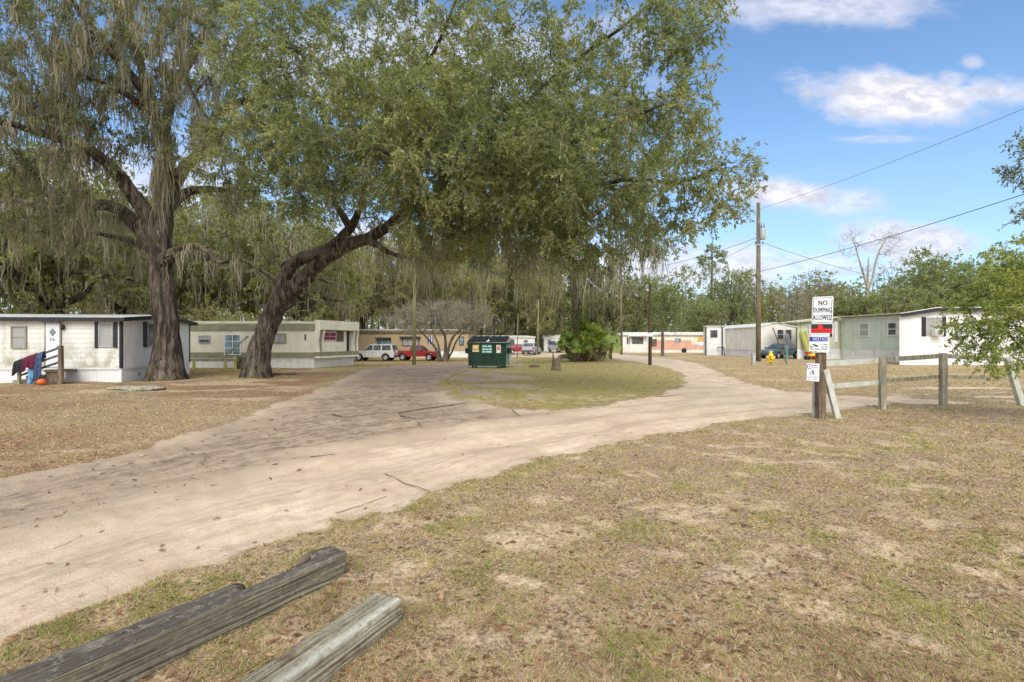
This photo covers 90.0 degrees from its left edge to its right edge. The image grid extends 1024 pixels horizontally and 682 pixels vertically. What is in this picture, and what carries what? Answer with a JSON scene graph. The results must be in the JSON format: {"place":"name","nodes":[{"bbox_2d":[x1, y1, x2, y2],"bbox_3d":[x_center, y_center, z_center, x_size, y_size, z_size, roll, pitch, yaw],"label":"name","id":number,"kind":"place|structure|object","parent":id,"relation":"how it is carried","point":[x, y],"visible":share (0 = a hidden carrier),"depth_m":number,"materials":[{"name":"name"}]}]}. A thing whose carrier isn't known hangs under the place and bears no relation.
{"place":"outdoors","nodes":[
{"label":"outdoors","id":0,"kind":"place"},
{"bbox_2d":[0,349,1023,681],"bbox_3d":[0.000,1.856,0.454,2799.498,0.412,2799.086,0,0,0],"label":"ground","id":1,"kind":"structure","parent":0,"point":[226,381],"depth_m":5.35,"materials":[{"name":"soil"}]},
{"bbox_2d":[12,369,76,383],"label":"entry steps","id":2,"kind":"structure","parent":1,"relation":"on","point":[50,376],"depth_m":20.16,"materials":[{"name":"brown wood"}]},
{"bbox_2d":[17,346,63,384],"bbox_3d":[-18.480,0.990,20.082,1.632,1.622,0.141,0,0,-5],"label":"stair railing","id":3,"kind":"object","parent":2,"relation":"attached to","point":[60,356],"visible":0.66,"depth_m":20.08,"materials":[{"name":"brown wood"}]},
{"bbox_2d":[12,358,23,375],"bbox_3d":[-19.125,0.988,19.940,0.464,0.746,0.327,0,0,-6],"label":"hanging garment","id":4,"kind":"object","parent":3,"relation":"hanging from","point":[17,365],"visible":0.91,"depth_m":19.85,"materials":[{"name":"black fabric"}]},
{"bbox_2d":[21,353,36,371],"bbox_3d":[-18.751,0.838,19.948,0.466,0.752,0.326,0,0,-6],"label":"hanging garment","id":5,"kind":"object","parent":3,"relation":"hanging from","point":[29,362],"visible":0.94,"depth_m":19.86,"materials":[{"name":"red fabric"}]},
{"bbox_2d":[33,351,45,380],"bbox_3d":[-18.436,1.020,19.979,0.295,1.256,0.308,0,0,-6],"label":"hanging garment","id":6,"kind":"object","parent":3,"relation":"hanging from","point":[37,368],"visible":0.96,"depth_m":19.88,"materials":[{"name":"blue fabric"}]},
{"bbox_2d":[0,139,91,312],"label":"mossy oak","id":7,"kind":"object","parent":1,"relation":"on","point":[9,286],"visible":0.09,"depth_m":29.82,"materials":[{"name":"green plant"}]},
{"bbox_2d":[0,144,185,314],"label":"mossy oak","id":8,"kind":"object","parent":1,"relation":"on","point":[51,288],"visible":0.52,"depth_m":30.26,"materials":[{"name":"green plant"}]},
{"bbox_2d":[0,314,197,382],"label":"mobile home","id":9,"kind":"object","parent":1,"relation":"on","point":[106,348],"visible":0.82,"depth_m":21.17,"materials":[{"name":"white metal"}]},
{"bbox_2d":[10,326,26,348],"bbox_3d":[-20.114,-0.147,20.879,0.584,0.915,0.057,0,0,-6],"label":"window","id":10,"kind":"structure","parent":9,"relation":"in","point":[18,334],"depth_m":20.87,"materials":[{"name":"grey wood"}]},
{"bbox_2d":[46,323,58,366],"bbox_3d":[-18.834,0.170,21.005,0.516,1.820,0.112,0,0,0],"label":"door","id":11,"kind":"structure","parent":9,"relation":"in","point":[52,329],"depth_m":20.99,"materials":[{"name":"white wood"}]},
{"bbox_2d":[98,323,113,346],"bbox_3d":[-16.824,-0.249,21.210,0.556,0.996,0.057,0,0,-6],"label":"window","id":12,"kind":"structure","parent":9,"relation":"in","point":[105,331],"depth_m":21.21,"materials":[{"name":"metal"}]},
{"bbox_2d":[147,323,152,345],"bbox_3d":[-16.430,-0.289,23.401,0.057,1.047,0.774,0,0,-6],"label":"window","id":13,"kind":"structure","parent":9,"relation":"in","point":[149,325],"depth_m":23.17,"materials":[{"name":"glass"}]},
{"bbox_2d":[22,179,189,314],"bbox_3d":[-46.644,-8.157,58.539,17.698,21.387,18.615,0,0,25],"label":"mossy oak","id":14,"kind":"object","parent":1,"relation":"on","point":[116,260],"visible":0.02,"depth_m":57.35,"materials":[{"name":"green plant"}]},
{"bbox_2d":[51,194,217,319],"bbox_3d":[-34.553,-5.684,46.576,14.158,16.040,14.892,0,0,-22],"label":"mossy oak","id":15,"kind":"object","parent":1,"relation":"on","point":[117,307],"visible":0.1,"depth_m":44.91,"materials":[{"name":"green plant"}]},
{"bbox_2d":[106,385,165,390],"bbox_3d":[-12.992,1.636,17.681,1.904,0.239,0.671,0,0,0],"label":"flat log","id":16,"kind":"object","parent":1,"relation":"on","point":[140,388],"visible":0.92,"depth_m":17.56,"materials":[{"name":"grey wood"}]},
{"bbox_2d":[0,0,301,381],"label":"live oak","id":17,"kind":"object","parent":1,"relation":"on","point":[58,120],"visible":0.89,"depth_m":20.93,"materials":[{"name":"green plant"}]},
{"bbox_2d":[0,293,331,321],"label":"underbrush","id":18,"kind":"object","parent":1,"relation":"on","point":[206,311],"visible":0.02,"depth_m":36.07,"materials":[{"name":"green plant"}]},
{"bbox_2d":[0,545,346,681],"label":"landscape timber","id":19,"kind":"object","parent":1,"relation":"on","point":[135,652],"visible":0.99,"depth_m":2.79,"materials":[{"name":"grey wood"}]},
{"bbox_2d":[114,187,280,320],"bbox_3d":[-27.887,-6.016,47.080,12.352,16.689,13.635,0,0,39],"label":"mossy oak","id":20,"kind":"object","parent":1,"relation":"on","point":[195,284],"visible":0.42,"depth_m":45.15,"materials":[{"name":"green plant"}]},
{"bbox_2d":[177,222,229,320],"bbox_3d":[-32.687,-5.142,52.156,8.734,14.852,9.013,0,0,22],"label":"slender tree","id":21,"kind":"object","parent":1,"relation":"on","point":[181,316],"depth_m":51.88,"materials":[{"name":"green plant"}]},
{"bbox_2d":[190,336,248,368],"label":"wooden deck","id":22,"kind":"structure","parent":1,"relation":"on","point":[238,362],"depth_m":30.75,"materials":[{"name":"brown wood"}]},
{"bbox_2d":[173,184,275,318],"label":"mossy oak","id":23,"kind":"object","parent":1,"relation":"on","point":[196,203],"visible":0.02,"depth_m":69.62,"materials":[{"name":"green plant"}]},
{"bbox_2d":[200,180,337,320],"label":"mossy oak","id":24,"kind":"object","parent":1,"relation":"on","point":[263,206],"visible":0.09,"depth_m":65.41,"materials":[{"name":"green plant"}]},
{"bbox_2d":[189,320,358,367],"bbox_3d":[-16.884,0.340,34.308,12.244,3.320,4.506,0,0,0],"label":"mobile home","id":25,"kind":"object","parent":1,"relation":"on","point":[315,344],"visible":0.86,"depth_m":32.35,"materials":[{"name":"metal"}]},
{"bbox_2d":[198,335,209,342],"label":"window","id":26,"kind":"structure","parent":25,"relation":"in","point":[201,338],"depth_m":32.37,"materials":[{"name":"glass"}]},
{"bbox_2d":[224,334,240,354],"bbox_3d":[-17.645,0.228,32.325,1.080,1.315,0.057,0,0,2],"label":"window","id":27,"kind":"structure","parent":25,"relation":"in","point":[230,340],"depth_m":32.32,"materials":[{"name":"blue glass"}]},
{"bbox_2d":[273,333,285,342],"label":"window","id":28,"kind":"structure","parent":25,"relation":"in","point":[279,337],"depth_m":32.23,"materials":[{"name":"glass"}]},
{"bbox_2d":[324,332,336,340],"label":"window","id":29,"kind":"structure","parent":25,"relation":"in","point":[329,336],"depth_m":33.67,"materials":[{"name":"glass"}]},
{"bbox_2d":[201,204,376,321],"bbox_3d":[-20.179,-5.147,48.126,14.142,14.999,13.660,0,0,29],"label":"mossy oak","id":30,"kind":"object","parent":1,"relation":"on","point":[326,288],"visible":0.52,"depth_m":46.14,"materials":[{"name":"green plant"}]},
{"bbox_2d":[238,593,402,681],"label":"landscape timber","id":31,"kind":"object","parent":1,"relation":"on","point":[327,653],"visible":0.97,"depth_m":2.67,"materials":[{"name":"grey wood"}]},
{"bbox_2d":[310,235,379,328],"bbox_3d":[-20.634,-5.294,62.114,9.025,15.269,9.352,0,0,14],"label":"slender tree","id":32,"kind":"object","parent":1,"relation":"on","point":[358,269],"visible":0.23,"depth_m":61.59,"materials":[{"name":"green plant"}]},
{"bbox_2d":[306,227,407,328],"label":"mossy oak","id":33,"kind":"object","parent":1,"relation":"on","point":[360,321],"visible":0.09,"depth_m":74.23,"materials":[{"name":"green plant"}]},
{"bbox_2d":[355,344,399,360],"bbox_3d":[-14.265,1.200,53.337,4.780,1.720,2.080,0,0,6],"label":"white suv","id":34,"kind":"object","parent":1,"relation":"on","point":[386,352],"visible":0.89,"depth_m":52.49,"materials":[{"name":"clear metal"}]},
{"bbox_2d":[361,238,423,328],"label":"slender tree","id":35,"kind":"object","parent":1,"relation":"on","point":[395,294],"visible":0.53,"depth_m":71.33,"materials":[{"name":"green plant"}]},
{"bbox_2d":[412,267,415,364],"bbox_3d":[-7.215,-2.181,37.762,0.292,8.444,0.280,0,0,0],"label":"utility pole","id":36,"kind":"object","parent":1,"relation":"on","point":[414,339],"visible":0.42,"depth_m":37.65,"materials":[{"name":"wood"}]},
{"bbox_2d":[358,329,475,356],"bbox_3d":[-13.033,0.410,66.602,16.360,3.840,4.962,0,0,0],"label":"mobile home","id":37,"kind":"object","parent":1,"relation":"on","point":[367,338],"visible":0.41,"depth_m":64.61,"materials":[{"name":"brown metal"}]},
{"bbox_2d":[402,337,418,345],"bbox_3d":[-12.779,0.101,64.614,2.130,1.111,0.057,0,0,1],"label":"window","id":38,"kind":"structure","parent":37,"relation":"in","point":[405,341],"depth_m":64.61,"materials":[{"name":"glass"}]},
{"bbox_2d":[374,235,463,326],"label":"mossy oak","id":39,"kind":"object","parent":1,"relation":"on","point":[409,296],"visible":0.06,"depth_m":89.98,"materials":[{"name":"green plant"}]},
{"bbox_2d":[398,345,441,360],"bbox_3d":[-9.970,1.270,54.109,4.840,1.580,2.000,0,0,8],"label":"red pickup","id":40,"kind":"object","parent":1,"relation":"on","point":[424,351],"visible":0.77,"depth_m":53.35,"materials":[{"name":"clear metal"}]},
{"bbox_2d":[407,233,458,328],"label":"slender tree","id":41,"kind":"object","parent":1,"relation":"on","point":[436,293],"visible":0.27,"depth_m":77.64,"materials":[{"name":"green plant"}]},
{"bbox_2d":[379,294,494,360],"bbox_3d":[-7.386,-1.305,51.643,11.854,6.871,6.498,0,0,0],"label":"bare crepe myrtle","id":42,"kind":"object","parent":1,"relation":"on","point":[456,315],"visible":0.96,"depth_m":51.42,"materials":[{"name":"grey plant"}]},
{"bbox_2d":[367,320,567,350],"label":"underbrush","id":43,"kind":"object","parent":1,"relation":"on","point":[531,332],"visible":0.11,"depth_m":90.27,"materials":[{"name":"green plant"}]},
{"bbox_2d":[174,0,768,378],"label":"live oak","id":44,"kind":"object","parent":1,"relation":"on","point":[418,147],"visible":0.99,"depth_m":14.21,"materials":[{"name":"green plant"}]},
{"bbox_2d":[439,248,503,331],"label":"slender tree","id":45,"kind":"object","parent":1,"relation":"on","point":[471,285],"visible":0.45,"depth_m":73.33,"materials":[{"name":"green plant"}]},
{"bbox_2d":[448,242,513,334],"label":"mossy oak","id":46,"kind":"object","parent":1,"relation":"on","point":[468,264],"visible":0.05,"depth_m":98.75,"materials":[{"name":"green plant"}]},
{"bbox_2d":[465,336,511,367],"bbox_3d":[-1.498,0.681,32.940,2.840,2.047,1.560,0,0,8],"label":"dumpster","id":47,"kind":"object","parent":1,"relation":"on","point":[488,351],"visible":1,"depth_m":32.30,"materials":[{"name":"metal"}]},
{"bbox_2d":[468,243,521,334],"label":"slender tree","id":48,"kind":"object","parent":1,"relation":"on","point":[498,299],"visible":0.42,"depth_m":86.87,"materials":[{"name":"green plant"}]},
{"bbox_2d":[475,335,535,352],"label":"mobile home","id":49,"kind":"object","parent":1,"relation":"on","point":[522,339],"visible":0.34,"depth_m":84.00,"materials":[{"name":"white paint"}]},
{"bbox_2d":[0,260,1011,346],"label":"woodland","id":50,"kind":"object","parent":1,"relation":"on","point":[669,316],"visible":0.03,"depth_m":109.66,"materials":[{"name":"green plant"}]},
{"bbox_2d":[0,364,1023,681],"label":"fallen leaves","id":51,"kind":"object","parent":1,"relation":"on","point":[640,647],"depth_m":3.04,"materials":[{"name":"brown plant"}]},
{"bbox_2d":[496,256,538,334],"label":"slender tree","id":52,"kind":"object","parent":1,"relation":"on","point":[516,312],"visible":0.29,"depth_m":91.49,"materials":[{"name":"green plant"}]},
{"bbox_2d":[498,261,564,331],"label":"mossy oak","id":53,"kind":"object","parent":1,"relation":"on","point":[523,325],"visible":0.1,"depth_m":101.52,"materials":[{"name":"green plant"}]},
{"bbox_2d":[511,251,565,345],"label":"slender tree","id":54,"kind":"object","parent":1,"relation":"on","point":[535,287],"visible":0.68,"depth_m":83.45,"materials":[{"name":"green plant"}]},
{"bbox_2d":[527,299,568,336],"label":"evergreen oak","id":55,"kind":"object","parent":1,"relation":"on","point":[550,330],"visible":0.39,"depth_m":88.47,"materials":[{"name":"green plant"}]},
{"bbox_2d":[542,335,560,350],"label":"white shed","id":56,"kind":"structure","parent":1,"relation":"on","point":[546,340],"depth_m":86.00,"materials":[{"name":"paint"}]},
{"bbox_2d":[551,350,561,370],"bbox_3d":[2.547,1.146,29.799,0.678,1.208,0.677,0,0,30],"label":"tree stump","id":57,"kind":"object","parent":1,"relation":"on","point":[556,365],"visible":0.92,"depth_m":29.62,"materials":[{"name":"brown wood"}]},
{"bbox_2d":[425,0,690,361],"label":"vine clad oak","id":58,"kind":"object","parent":1,"relation":"on","point":[576,289],"visible":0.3,"depth_m":33.20,"materials":[{"name":"green plant"}]},
{"bbox_2d":[547,341,569,352],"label":"silver van","id":59,"kind":"object","parent":1,"relation":"on","point":[551,345],"visible":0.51,"depth_m":75.81,"materials":[{"name":"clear metal"}]},
{"bbox_2d":[533,257,588,334],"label":"slender tree","id":60,"kind":"object","parent":1,"relation":"on","point":[561,301],"visible":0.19,"depth_m":90.45,"materials":[{"name":"green plant"}]},
{"bbox_2d":[556,319,619,361],"bbox_3d":[6.493,-0.102,42.901,5.733,3.945,4.177,0,0,0],"label":"palmetto clump","id":61,"kind":"object","parent":1,"relation":"on","point":[593,338],"visible":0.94,"depth_m":42.50,"materials":[{"name":"green plant"}]},
{"bbox_2d":[570,274,619,329],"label":"evergreen oak","id":62,"kind":"object","parent":1,"relation":"on","point":[593,310],"visible":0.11,"depth_m":102.92,"materials":[{"name":"green plant"}]},
{"bbox_2d":[598,335,622,358],"bbox_3d":[9.410,0.591,48.314,2.322,2.430,2.646,0,0,-30],"label":"palmetto plant","id":63,"kind":"object","parent":1,"relation":"on","point":[616,339],"visible":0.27,"depth_m":48.19,"materials":[{"name":"green plant"}]},
{"bbox_2d":[583,271,647,341],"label":"mossy oak","id":64,"kind":"object","parent":1,"relation":"on","point":[612,307],"visible":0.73,"depth_m":95.83,"materials":[{"name":"green plant"}]},
{"bbox_2d":[620,274,622,354],"bbox_3d":[13.668,-3.825,64.000,0.350,11.652,0.300,0,0,0],"label":"utility pole","id":65,"kind":"object","parent":1,"relation":"on","point":[621,339],"visible":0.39,"depth_m":63.91,"materials":[{"name":"brown wood"}]},
{"bbox_2d":[616,332,647,352],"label":"mobile home","id":66,"kind":"object","parent":1,"relation":"on","point":[635,342],"visible":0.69,"depth_m":74.00,"materials":[{"name":"white metal"}]},
{"bbox_2d":[610,285,665,331],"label":"evergreen oak","id":67,"kind":"object","parent":1,"relation":"on","point":[640,324],"visible":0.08,"depth_m":109.22,"materials":[{"name":"green plant"}]},
{"bbox_2d":[648,284,652,364],"bbox_3d":[9.775,-0.998,36.222,0.340,5.995,0.340,0,0,0],"label":"utility pole","id":68,"kind":"object","parent":1,"relation":"on","point":[650,337],"visible":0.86,"depth_m":36.18,"materials":[{"name":"wood"}]},
{"bbox_2d":[635,282,687,355],"bbox_3d":[16.927,-2.386,57.879,5.513,8.588,5.441,0,0,-28],"label":"lime green tree","id":69,"kind":"object","parent":1,"relation":"on","point":[662,321],"visible":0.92,"depth_m":57.78,"materials":[{"name":"green plant"}]},
{"bbox_2d":[630,264,701,331],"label":"evergreen oak","id":70,"kind":"object","parent":1,"relation":"on","point":[677,291],"visible":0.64,"depth_m":94.87,"materials":[{"name":"green plant"}]},
{"bbox_2d":[652,332,702,352],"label":"mobile home","id":71,"kind":"object","parent":1,"relation":"on","point":[685,342],"visible":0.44,"depth_m":75.00,"materials":[{"name":"metal"}]},
{"bbox_2d":[679,293,731,331],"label":"evergreen oak","id":72,"kind":"object","parent":1,"relation":"on","point":[703,310],"visible":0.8,"depth_m":84.90,"materials":[{"name":"green plant"}]},
{"bbox_2d":[695,243,728,300],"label":"pine tree","id":73,"kind":"object","parent":1,"relation":"on","point":[718,255],"visible":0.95,"depth_m":127.70,"materials":[{"name":"green plant"}]},
{"bbox_2d":[696,260,761,324],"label":"evergreen oak","id":74,"kind":"object","parent":1,"relation":"on","point":[724,287],"visible":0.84,"depth_m":98.91,"materials":[{"name":"green plant"}]},
{"bbox_2d":[596,312,896,350],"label":"underbrush","id":75,"kind":"object","parent":1,"relation":"on","point":[616,331],"visible":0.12,"depth_m":91.58,"materials":[{"name":"green plant"}]},
{"bbox_2d":[702,322,796,356],"bbox_3d":[26.370,0.015,60.135,6.840,3.970,13.450,0,0,0],"label":"mobile home","id":76,"kind":"object","parent":1,"relation":"on","point":[736,340],"visible":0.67,"depth_m":56.93,"materials":[{"name":"white paint"}]},
{"bbox_2d":[739,276,768,319],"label":"leafless tree","id":77,"kind":"object","parent":1,"relation":"on","point":[753,305],"visible":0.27,"depth_m":109.08,"materials":[{"name":"plant"}]},
{"bbox_2d":[755,203,765,361],"bbox_3d":[20.621,-4.750,42.547,0.802,13.500,0.537,0,0,28],"label":"utility pole","id":78,"kind":"object","parent":1,"relation":"on","point":[761,233],"visible":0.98,"depth_m":42.53,"materials":[{"name":"brown wood"}]},
{"bbox_2d":[759,194,1023,271],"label":"power line","id":79,"kind":"object","parent":78,"relation":"attached to","point":[902,232],"visible":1,"depth_m":29.09,"materials":[{"name":"metal"}]},
{"bbox_2d":[761,109,1021,208],"bbox_3d":[23.703,-11.480,31.333,0.020,1.092,23.538,0,0,-16],"label":"power line","id":80,"kind":"object","parent":78,"relation":"attached to","point":[900,158],"visible":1,"depth_m":30.80,"materials":[{"name":"metal"}]},
{"bbox_2d":[754,276,791,322],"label":"tree","id":81,"kind":"object","parent":1,"relation":"on","point":[772,309],"visible":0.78,"depth_m":95.80,"materials":[{"name":"green plant"}]},
{"bbox_2d":[761,343,796,358],"bbox_3d":[26.278,0.975,50.288,4.650,1.450,2.050,0,0,-28],"label":"teal sedan","id":82,"kind":"object","parent":1,"relation":"on","point":[775,349],"visible":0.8,"depth_m":49.63,"materials":[{"name":"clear metal"}]},
{"bbox_2d":[770,276,811,325],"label":"tree","id":83,"kind":"object","parent":1,"relation":"on","point":[792,305],"visible":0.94,"depth_m":91.57,"materials":[{"name":"grey plant"}]},
{"bbox_2d":[799,331,813,358],"bbox_3d":[27.268,0.360,47.305,0.450,2.592,1.208,0,0,-29],"label":"slide","id":84,"kind":"object","parent":1,"relation":"on","point":[804,337],"visible":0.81,"depth_m":47.38,"materials":[{"name":"plastic"}]},
{"bbox_2d":[786,268,836,318],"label":"autumn tree","id":85,"kind":"object","parent":1,"relation":"on","point":[807,290],"visible":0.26,"depth_m":111.77,"materials":[{"name":"green plant"}]},
{"bbox_2d":[795,270,842,319],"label":"tree","id":86,"kind":"object","parent":1,"relation":"on","point":[811,290],"visible":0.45,"depth_m":99.92,"materials":[{"name":"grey plant"}]},
{"bbox_2d":[806,296,833,418],"bbox_3d":[6.709,0.512,11.334,0.584,2.977,0.408,0,0,0],"label":"sign post","id":87,"kind":"object","parent":1,"relation":"on","point":[822,313],"visible":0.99,"depth_m":11.15,"materials":[{"name":"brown wood"}]},
{"bbox_2d":[823,369,840,417],"bbox_3d":[7.024,1.183,11.251,0.439,1.151,0.104,0,0,-9],"label":"leaning post","id":88,"kind":"object","parent":1,"relation":"on","point":[832,399],"visible":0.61,"depth_m":11.21,"materials":[{"name":"white wood"}]},
{"bbox_2d":[772,313,900,362],"bbox_3d":[30.600,-0.195,44.400,8.400,4.190,15.200,0,0,0],"label":"mobile home","id":89,"kind":"object","parent":1,"relation":"on","point":[872,336],"visible":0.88,"depth_m":44.86,"materials":[{"name":"white paint"}]},
{"bbox_2d":[859,323,869,336],"bbox_3d":[30.476,-0.971,44.309,0.057,1.179,1.310,0,0,2],"label":"window","id":90,"kind":"structure","parent":89,"relation":"in","point":[864,328],"depth_m":44.27,"materials":[{"name":"white paint"}]},
{"bbox_2d":[887,322,896,335],"bbox_3d":[30.381,-0.961,40.920,0.057,1.089,1.028,0,0,2],"label":"window","id":91,"kind":"structure","parent":89,"relation":"in","point":[891,326],"depth_m":40.92,"materials":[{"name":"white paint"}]},
{"bbox_2d":[818,278,857,310],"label":"autumn tree","id":92,"kind":"object","parent":1,"relation":"on","point":[837,290],"visible":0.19,"depth_m":95.63,"materials":[{"name":"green plant"}]},
{"bbox_2d":[810,283,888,318],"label":"evergreen oak","id":93,"kind":"object","parent":1,"relation":"on","point":[838,311],"visible":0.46,"depth_m":69.79,"materials":[{"name":"green plant"}]},
{"bbox_2d":[833,224,909,311],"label":"bare tree","id":94,"kind":"object","parent":1,"relation":"on","point":[868,284],"visible":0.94,"depth_m":83.90,"materials":[{"name":"grey plant"}]},
{"bbox_2d":[870,258,904,306],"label":"autumn tree","id":95,"kind":"object","parent":1,"relation":"on","point":[887,276],"visible":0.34,"depth_m":100.08,"materials":[{"name":"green plant"}]},
{"bbox_2d":[839,282,949,317],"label":"evergreen oak","id":96,"kind":"object","parent":1,"relation":"on","point":[902,308],"visible":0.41,"depth_m":66.99,"materials":[{"name":"green plant"}]},
{"bbox_2d":[826,353,1023,409],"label":"wooden fence","id":97,"kind":"object","parent":1,"relation":"on","point":[943,376],"visible":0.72,"depth_m":13.45,"materials":[{"name":"grey wood"}]},
{"bbox_2d":[882,245,977,311],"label":"evergreen oak","id":98,"kind":"object","parent":1,"relation":"on","point":[914,279],"visible":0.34,"depth_m":74.49,"materials":[{"name":"green plant"}]},
{"bbox_2d":[899,307,1023,364],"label":"mobile home","id":99,"kind":"object","parent":1,"relation":"on","point":[919,334],"visible":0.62,"depth_m":36.42,"materials":[{"name":"metal"}]},
{"bbox_2d":[926,317,941,335],"bbox_3d":[29.998,-1.025,36.402,1.076,1.309,0.057,0,0,4],"label":"window","id":100,"kind":"structure","parent":99,"relation":"in","point":[930,321],"depth_m":36.41,"materials":[{"name":"glass"}]},
{"bbox_2d":[918,245,1023,306],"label":"evergreen oak","id":101,"kind":"object","parent":1,"relation":"on","point":[956,286],"visible":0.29,"depth_m":69.95,"materials":[{"name":"green plant"}]},
{"bbox_2d":[931,230,1023,383],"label":"leafy bush","id":102,"kind":"object","parent":1,"relation":"on","point":[1001,324],"visible":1,"depth_m":10.98,"materials":[{"name":"green plant"}]},
{"bbox_2d":[992,126,1023,231],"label":"live oak","id":103,"kind":"object","parent":1,"relation":"on","point":[1010,172],"visible":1,"depth_m":12.31,"materials":[{"name":"green plant"}]},
{"bbox_2d":[0,353,1023,643],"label":"dirt road","id":104,"kind":"structure","parent":0,"point":[360,437],"depth_m":7.01,"materials":[{"name":"soil"}]},
{"bbox_2d":[521,343,540,354],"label":"silver car","id":105,"kind":"object","parent":104,"relation":"on","point":[528,348],"visible":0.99,"depth_m":65.21,"materials":[{"name":"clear metal"}]},
{"bbox_2d":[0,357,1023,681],"bbox_3d":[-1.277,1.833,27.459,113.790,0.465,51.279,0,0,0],"label":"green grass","id":106,"kind":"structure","parent":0,"point":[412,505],"depth_m":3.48,"materials":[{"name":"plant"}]},
{"bbox_2d":[0,0,1023,339],"label":"sky","id":107,"kind":"structure","parent":0,"point":[835,90],"materials":[{"name":"blue"}]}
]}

